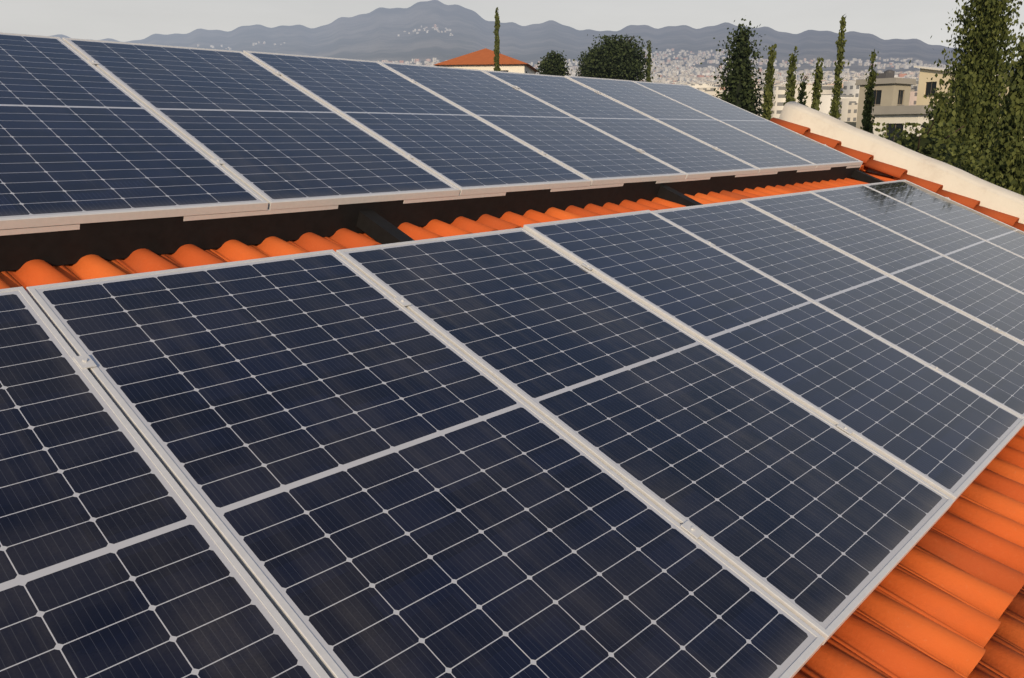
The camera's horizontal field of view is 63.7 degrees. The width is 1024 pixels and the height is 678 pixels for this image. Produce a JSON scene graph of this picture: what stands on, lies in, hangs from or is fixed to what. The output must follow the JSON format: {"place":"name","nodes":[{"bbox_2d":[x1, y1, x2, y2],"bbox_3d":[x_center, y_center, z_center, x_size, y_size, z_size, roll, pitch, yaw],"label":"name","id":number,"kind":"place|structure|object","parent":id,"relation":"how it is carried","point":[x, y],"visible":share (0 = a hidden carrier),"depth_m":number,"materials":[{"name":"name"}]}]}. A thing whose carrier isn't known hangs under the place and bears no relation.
{"place":"outdoors","nodes":[
{"label":"outdoors","id":0,"kind":"place"},
{"bbox_2d":[0,0,1023,62],"label":"sky","id":1,"kind":"structure","parent":0,"point":[119,20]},
{"bbox_2d":[52,0,1014,126],"bbox_3d":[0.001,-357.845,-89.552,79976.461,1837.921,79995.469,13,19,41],"label":"terrain ground","id":2,"kind":"structure","parent":0,"point":[372,35],"depth_m":6589.11,"materials":[{"name":"grey stone"}]},
{"bbox_2d":[439,64,535,73],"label":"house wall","id":3,"kind":"structure","parent":2,"relation":"on","point":[520,68],"depth_m":85.17,"materials":[{"name":"beige paint"}]},
{"bbox_2d":[434,48,537,71],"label":"house","id":4,"kind":"structure","parent":3,"relation":"on","point":[485,56],"depth_m":85.58,"materials":[{"name":"orange tile"}]},
{"bbox_2d":[493,7,500,70],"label":"cypress tree","id":5,"kind":"object","parent":2,"relation":"on","point":[496,58],"depth_m":70.84,"materials":[{"name":"green plant"}]},
{"bbox_2d":[535,50,571,75],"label":"bush","id":6,"kind":"object","parent":2,"relation":"on","point":[560,66],"depth_m":75.41,"materials":[{"name":"green plant"}]},
{"bbox_2d":[197,24,955,121],"bbox_3d":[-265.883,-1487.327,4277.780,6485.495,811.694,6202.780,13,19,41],"label":"town buildings","id":7,"kind":"structure","parent":2,"relation":"on","point":[699,78],"depth_m":2630.63,"materials":[{"name":"beige concrete"}]},
{"bbox_2d":[575,45,598,76],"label":"tree","id":8,"kind":"object","parent":2,"relation":"on","point":[579,67],"depth_m":82.83,"materials":[{"name":"green plant"}]},
{"bbox_2d":[568,34,661,81],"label":"round pine","id":9,"kind":"object","parent":2,"relation":"on","point":[638,74],"depth_m":78.72,"materials":[{"name":"green plant"}]},
{"bbox_2d":[646,40,652,81],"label":"cypress","id":10,"kind":"object","parent":2,"relation":"on","point":[648,61],"depth_m":89.12,"materials":[{"name":"green plant"}]},
{"bbox_2d":[700,15,766,116],"bbox_3d":[9.817,-7.317,36.007,5.433,12.722,5.065,13,19,41],"label":"tree","id":11,"kind":"object","parent":2,"relation":"on","point":[751,99],"depth_m":34.70,"materials":[{"name":"green plant"}]},
{"bbox_2d":[762,44,776,120],"bbox_3d":[10.291,-6.148,34.013,1.172,11.435,1.066,13,19,41],"label":"thin cypress","id":12,"kind":"object","parent":2,"relation":"on","point":[768,91],"depth_m":32.92,"materials":[{"name":"green plant"}]},
{"bbox_2d":[783,46,798,104],"bbox_3d":[12.907,-7.733,39.261,1.190,11.802,1.210,13,19,41],"label":"cypress","id":13,"kind":"object","parent":2,"relation":"on","point":[792,77],"depth_m":38.12,"materials":[{"name":"green plant"}]},
{"bbox_2d":[796,72,808,105],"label":"cypress tree","id":14,"kind":"object","parent":2,"relation":"on","point":[803,88],"depth_m":29.94,"materials":[{"name":"green plant"}]},
{"bbox_2d":[806,57,825,110],"bbox_3d":[11.345,-5.218,31.716,1.124,10.732,1.019,13,19,41],"label":"cypress","id":15,"kind":"object","parent":2,"relation":"on","point":[817,85],"depth_m":30.61,"materials":[{"name":"green plant"}]},
{"bbox_2d":[829,14,849,118],"bbox_3d":[10.277,-4.544,26.858,0.816,11.367,0.848,13,19,41],"label":"young cypress","id":16,"kind":"object","parent":2,"relation":"on","point":[836,114],"depth_m":25.82,"materials":[{"name":"green plant"}]},
{"bbox_2d":[860,49,878,133],"bbox_3d":[11.893,-4.374,28.352,1.022,10.666,1.076,13,19,41],"label":"cypress","id":17,"kind":"object","parent":2,"relation":"on","point":[866,121],"depth_m":27.47,"materials":[{"name":"green plant"}]},
{"bbox_2d":[855,70,915,129],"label":"house","id":18,"kind":"structure","parent":2,"relation":"on","point":[891,90],"depth_m":82.42,"materials":[{"name":"painted concrete"},{"name":"glass"}]},
{"bbox_2d":[871,105,933,140],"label":"white house","id":19,"kind":"structure","parent":2,"relation":"on","point":[898,116],"depth_m":53.38,"materials":[{"name":"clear paint"}]},
{"bbox_2d":[866,122,1001,182],"bbox_3d":[7.298,-0.559,15.653,3.281,6.907,3.488,13,19,41],"label":"shrub","id":20,"kind":"object","parent":2,"relation":"on","point":[951,148],"depth_m":14.52,"materials":[{"name":"green plant"}]},
{"bbox_2d":[922,91,971,163],"bbox_3d":[8.992,-1.411,17.970,1.963,7.679,1.890,13,19,41],"label":"tree","id":21,"kind":"object","parent":2,"relation":"on","point":[941,106],"depth_m":17.16,"materials":[{"name":"green plant"}]},
{"bbox_2d":[914,66,995,105],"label":"cream house","id":22,"kind":"structure","parent":2,"relation":"on","point":[926,86],"depth_m":85.13,"materials":[{"name":"beige paint"}]},
{"bbox_2d":[909,0,1023,194],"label":"tree","id":23,"kind":"object","parent":2,"relation":"on","point":[998,32],"depth_m":19.76,"materials":[{"name":"green plant"}]},
{"bbox_2d":[949,74,988,176],"bbox_3d":[10.289,-1.935,19.391,1.783,8.281,1.960,13,19,41],"label":"cypress","id":24,"kind":"object","parent":2,"relation":"on","point":[970,93],"depth_m":18.63,"materials":[{"name":"green plant"}]},
{"bbox_2d":[979,35,1023,194],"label":"cypress","id":25,"kind":"object","parent":2,"relation":"on","point":[1003,160],"depth_m":15.75,"materials":[{"name":"green plant"}]},
{"bbox_3d":[0.487,1.051,2.111,8.180,0.060,15.900,37,33,31],"label":"roof deck","id":26,"kind":"object","parent":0,"visible":0},
{"bbox_2d":[0,165,1023,677],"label":"orange roof tiles","id":27,"kind":"object","parent":26,"relation":"on","point":[944,599],"visible":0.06,"depth_m":2.93,"materials":[{"name":"ceramic"}]},
{"bbox_2d":[0,166,884,271],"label":"black steel mount","id":28,"kind":"object","parent":27,"relation":"on","point":[380,222],"visible":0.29,"depth_m":3.88,"materials":[{"name":"black metal"}]},
{"bbox_2d":[0,32,267,229],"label":"solar panel","id":29,"kind":"object","parent":28,"relation":"on","point":[83,139],"visible":1,"depth_m":3.58,"materials":[{"name":"glass"}]},
{"bbox_2d":[0,287,329,677],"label":"solar panel","id":30,"kind":"object","parent":28,"relation":"on","point":[118,558],"visible":1,"depth_m":1.79,"materials":[{"name":"glass"}]},
{"bbox_2d":[62,38,459,209],"bbox_3d":[-1.447,-1.259,4.601,2.279,0.035,1.140,37,33,32],"label":"solar panel","id":31,"kind":"object","parent":28,"relation":"on","point":[275,141],"visible":0.93,"depth_m":4.43,"materials":[{"name":"glass"}]},
{"bbox_2d":[243,51,590,194],"bbox_3d":[-0.665,-1.467,5.423,2.279,0.037,1.140,37,33,32],"label":"solar panel","id":32,"kind":"object","parent":28,"relation":"on","point":[465,152],"visible":0.94,"depth_m":5.28,"materials":[{"name":"glass"}]},
{"bbox_2d":[26,249,825,677],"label":"solar panel","id":33,"kind":"object","parent":28,"relation":"on","point":[372,479],"visible":0.98,"depth_m":2.24,"materials":[{"name":"glass"}]},
{"bbox_2d":[0,60,1001,538],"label":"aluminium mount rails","id":34,"kind":"object","parent":28,"relation":"on","point":[86,360],"visible":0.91,"depth_m":3.66,"materials":[{"name":"silver metal"}]},
{"bbox_2d":[378,61,686,184],"bbox_3d":[0.114,-1.672,6.248,2.279,0.035,1.140,37,33,31],"label":"solar panel","id":35,"kind":"object","parent":28,"relation":"on","point":[595,156],"visible":0.89,"depth_m":6.12,"materials":[{"name":"glass"}]},
{"bbox_2d":[482,70,759,178],"bbox_3d":[0.896,-1.877,7.073,2.279,0.036,1.140,37,33,32],"label":"solar panel","id":36,"kind":"object","parent":28,"relation":"on","point":[690,156],"visible":0.93,"depth_m":6.96,"materials":[{"name":"glass"}]},
{"bbox_2d":[336,228,954,644],"bbox_3d":[0.442,0.126,3.199,2.279,0.035,1.140,37,33,32],"label":"solar panel","id":37,"kind":"object","parent":28,"relation":"on","point":[816,522],"visible":0.94,"depth_m":2.99,"materials":[{"name":"glass"}]},
{"bbox_2d":[565,75,816,172],"bbox_3d":[1.678,-2.088,7.894,2.279,0.036,1.140,37,33,31],"label":"solar panel","id":38,"kind":"object","parent":28,"relation":"on","point":[761,155],"visible":0.93,"depth_m":7.79,"materials":[{"name":"glass"}]},
{"bbox_2d":[634,81,862,168],"bbox_3d":[2.460,-2.295,8.717,2.279,0.036,1.140,37,33,31],"label":"solar panel","id":39,"kind":"object","parent":28,"relation":"on","point":[819,155],"visible":0.91,"depth_m":8.63,"materials":[{"name":"glass"}]},
{"bbox_2d":[523,210,1023,502],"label":"solar panel","id":40,"kind":"object","parent":28,"relation":"on","point":[945,434],"visible":0.92,"depth_m":3.85,"materials":[{"name":"glass"}]},
{"bbox_2d":[652,200,1023,417],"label":"solar panel","id":41,"kind":"object","parent":28,"relation":"on","point":[973,354],"visible":0.83,"depth_m":4.76,"materials":[{"name":"glass"}]},
{"bbox_2d":[741,191,1023,343],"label":"solar panel","id":42,"kind":"object","parent":28,"relation":"on","point":[975,294],"visible":0.88,"depth_m":5.68,"materials":[{"name":"glass"}]},
{"bbox_2d":[810,184,1023,292],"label":"solar panel","id":43,"kind":"object","parent":28,"relation":"on","point":[986,258],"visible":0.85,"depth_m":6.61,"materials":[{"name":"glass"}]},
{"bbox_2d":[863,180,1023,257],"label":"solar panel","id":44,"kind":"object","parent":28,"relation":"on","point":[976,223],"visible":0.85,"depth_m":7.51,"materials":[{"name":"glass"}]},
{"bbox_2d":[770,117,1023,231],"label":"verge tiles","id":45,"kind":"object","parent":27,"relation":"on","point":[898,173],"visible":0.83,"depth_m":8.86,"materials":[{"name":"ceramic"}]},
{"bbox_2d":[779,101,1023,223],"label":"parapet wall","id":46,"kind":"structure","parent":27,"relation":"attached to","point":[956,180],"depth_m":8.93,"materials":[{"name":"white paint"}]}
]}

